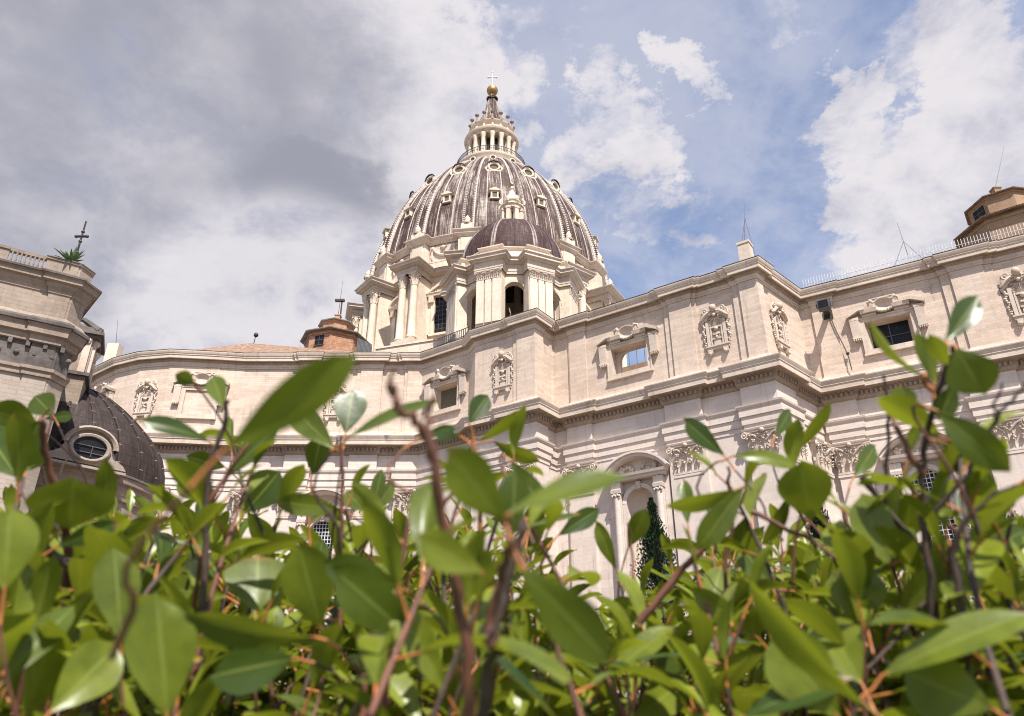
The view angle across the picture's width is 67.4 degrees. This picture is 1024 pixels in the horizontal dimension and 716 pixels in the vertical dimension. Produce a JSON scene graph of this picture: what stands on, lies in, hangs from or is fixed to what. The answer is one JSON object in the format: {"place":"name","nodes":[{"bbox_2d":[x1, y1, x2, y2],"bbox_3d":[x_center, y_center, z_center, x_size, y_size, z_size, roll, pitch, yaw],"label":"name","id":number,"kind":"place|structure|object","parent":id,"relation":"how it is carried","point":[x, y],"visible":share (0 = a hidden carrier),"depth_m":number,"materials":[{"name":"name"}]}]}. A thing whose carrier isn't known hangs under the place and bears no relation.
{"place":"outdoors","nodes":[
{"label":"outdoors","id":0,"kind":"place"},
{"bbox_2d":[0,244,104,513],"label":"palace","id":1,"kind":"structure","parent":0,"point":[51,343],"depth_m":58.60,"materials":[{"name":"stone"}]},
{"bbox_2d":[54,247,84,261],"bbox_3d":[-35.614,-8.376,61.983,2.298,1.560,2.409,6,-27,-12],"label":"agave","id":2,"kind":"object","parent":1,"relation":"on","point":[73,256],"visible":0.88,"depth_m":61.66,"materials":[{"name":"green plant"}]},
{"bbox_2d":[74,221,88,253],"bbox_3d":[-35.514,-9.404,63.081,1.160,4.411,0.300,0,-26,0],"label":"iron cross","id":3,"kind":"object","parent":1,"relation":"on","point":[81,236],"visible":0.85,"depth_m":63.30,"materials":[{"name":"metal"}]},
{"bbox_2d":[0,0,1023,365],"label":"sky","id":4,"kind":"structure","parent":0,"point":[228,165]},
{"bbox_2d":[953,471,1015,598],"bbox_3d":[28.810,13.933,44.367,4.574,17.085,4.528,0,-26,0],"label":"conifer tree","id":5,"kind":"object","parent":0,"point":[1003,517],"depth_m":46.32,"materials":[{"name":"green plant"}]},
{"label":"lawn","id":6,"kind":"structure","parent":0,"visible":0},
{"bbox_2d":[0,392,140,715],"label":"hedge shrub","id":7,"kind":"object","parent":6,"relation":"on","point":[39,629],"visible":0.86,"depth_m":0.39,"materials":[{"name":"green plant"}]},
{"bbox_2d":[0,415,255,715],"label":"hedge shrub","id":8,"kind":"object","parent":6,"relation":"on","point":[157,659],"visible":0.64,"depth_m":0.36,"materials":[{"name":"green plant"}]},
{"bbox_2d":[0,371,363,715],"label":"hedge shrub","id":9,"kind":"object","parent":6,"relation":"on","point":[250,664],"visible":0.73,"depth_m":0.46,"materials":[{"name":"green plant"}]},
{"bbox_2d":[107,354,456,715],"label":"hedge shrub","id":10,"kind":"object","parent":6,"relation":"on","point":[357,586],"visible":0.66,"depth_m":0.40,"materials":[{"name":"green plant"}]},
{"bbox_2d":[283,383,597,715],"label":"hedge shrub","id":11,"kind":"object","parent":6,"relation":"on","point":[463,561],"visible":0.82,"depth_m":0.33,"materials":[{"name":"green plant"}]},
{"bbox_2d":[406,403,672,715],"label":"hedge shrub","id":12,"kind":"object","parent":6,"relation":"on","point":[572,622],"visible":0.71,"depth_m":0.35,"materials":[{"name":"green plant"}]},
{"bbox_2d":[515,479,732,715],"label":"hedge shrub","id":13,"kind":"object","parent":6,"relation":"on","point":[655,699],"visible":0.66,"depth_m":0.50,"materials":[{"name":"green plant"}]},
{"bbox_2d":[608,409,1023,715],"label":"hedge shrub","id":14,"kind":"object","parent":6,"relation":"on","point":[720,660],"visible":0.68,"depth_m":0.48,"materials":[{"name":"green plant"}]},
{"bbox_2d":[741,317,1023,715],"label":"hedge shrub","id":15,"kind":"object","parent":6,"relation":"on","point":[823,651],"visible":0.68,"depth_m":0.40,"materials":[{"name":"green plant"}]},
{"bbox_2d":[836,295,1023,715],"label":"hedge shrub","id":16,"kind":"object","parent":6,"relation":"on","point":[937,679],"visible":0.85,"depth_m":0.38,"materials":[{"name":"green plant"}]},
{"bbox_2d":[867,382,1023,715],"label":"hedge shrub","id":17,"kind":"object","parent":6,"relation":"on","point":[1008,570],"visible":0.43,"depth_m":0.39,"materials":[{"name":"green plant"}]},
{"label":"gravel court","id":18,"kind":"structure","parent":0,"visible":0},
{"bbox_2d":[7,389,164,714],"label":"chapel","id":19,"kind":"structure","parent":18,"relation":"on","point":[97,428],"depth_m":68.39,"materials":[{"name":"stone"}]},
{"bbox_2d":[90,71,1023,697],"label":"basilica","id":20,"kind":"structure","parent":18,"relation":"on","point":[490,239],"depth_m":89.17,"materials":[{"name":"stone"}]},
{"bbox_2d":[175,386,216,419],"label":"window frame","id":21,"kind":"structure","parent":20,"relation":"in","point":[179,415],"depth_m":100.05,"materials":[{"name":"stone"}]},
{"bbox_2d":[312,522,331,554],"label":"lattice window","id":22,"kind":"structure","parent":20,"relation":"in","point":[322,528],"depth_m":94.40,"materials":[{"name":"white glass"}]},
{"bbox_2d":[335,282,344,313],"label":"camera mast","id":23,"kind":"object","parent":20,"relation":"on","point":[340,300],"visible":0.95,"depth_m":123.21,"materials":[{"name":"grey metal"}]},
{"bbox_2d":[430,377,460,417],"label":"window frame","id":24,"kind":"structure","parent":20,"relation":"in","point":[456,407],"depth_m":98.73,"materials":[{"name":"stone"}]},
{"bbox_2d":[437,326,470,345],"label":"roof railing","id":25,"kind":"object","parent":20,"relation":"on","point":[452,336],"visible":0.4,"depth_m":104.31,"materials":[{"name":"beige stone"}]},
{"bbox_2d":[606,334,653,381],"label":"window frame","id":26,"kind":"structure","parent":20,"relation":"in","point":[649,368],"depth_m":88.66,"materials":[{"name":"stone"}]},
{"bbox_2d":[742,218,755,255],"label":"lightning rod","id":27,"kind":"object","parent":20,"relation":"attached to","point":[744,232],"visible":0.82,"depth_m":88.01,"materials":[{"name":"grey metal"}]},
{"bbox_2d":[815,298,851,369],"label":"floodlight","id":28,"kind":"object","parent":20,"relation":"attached to","point":[824,306],"visible":1,"depth_m":84.92,"materials":[{"name":"metal"}]},
{"bbox_2d":[858,307,920,356],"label":"window frame","id":29,"kind":"structure","parent":20,"relation":"in","point":[868,352],"depth_m":83.01,"materials":[{"name":"stone"}]},
{"bbox_2d":[870,320,912,348],"bbox_3d":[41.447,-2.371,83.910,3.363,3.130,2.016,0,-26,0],"label":"window pane","id":30,"kind":"structure","parent":20,"relation":"in","point":[897,332],"depth_m":83.84,"materials":[{"name":"black glass"}]},
{"bbox_2d":[895,223,921,263],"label":"lightning rod","id":31,"kind":"object","parent":20,"relation":"attached to","point":[904,245],"visible":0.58,"depth_m":87.27,"materials":[{"name":"grey metal"}]},
{"bbox_2d":[802,223,1023,286],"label":"safety rail","id":32,"kind":"object","parent":20,"relation":"attached to","point":[911,255],"visible":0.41,"depth_m":86.36,"materials":[{"name":"grey metal"}]},
{"bbox_2d":[912,470,955,540],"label":"lattice window","id":33,"kind":"structure","parent":20,"relation":"in","point":[929,479],"depth_m":75.60,"materials":[{"name":"white glass"}]},
{"bbox_2d":[629,497,686,693],"bbox_3d":[9.231,16.324,47.711,3.977,15.721,3.946,0,-26,0],"label":"conifer tree","id":34,"kind":"object","parent":18,"relation":"on","point":[651,540],"visible":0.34,"depth_m":49.18,"materials":[{"name":"green plant"}]},
{"bbox_2d":[805,506,831,545],"bbox_3d":[19.296,14.961,46.107,2.773,16.762,2.813,0,-26,0],"label":"conifer tree","id":35,"kind":"object","parent":18,"relation":"on","point":[816,520],"visible":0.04,"depth_m":47.99,"materials":[{"name":"green plant"}]}
]}

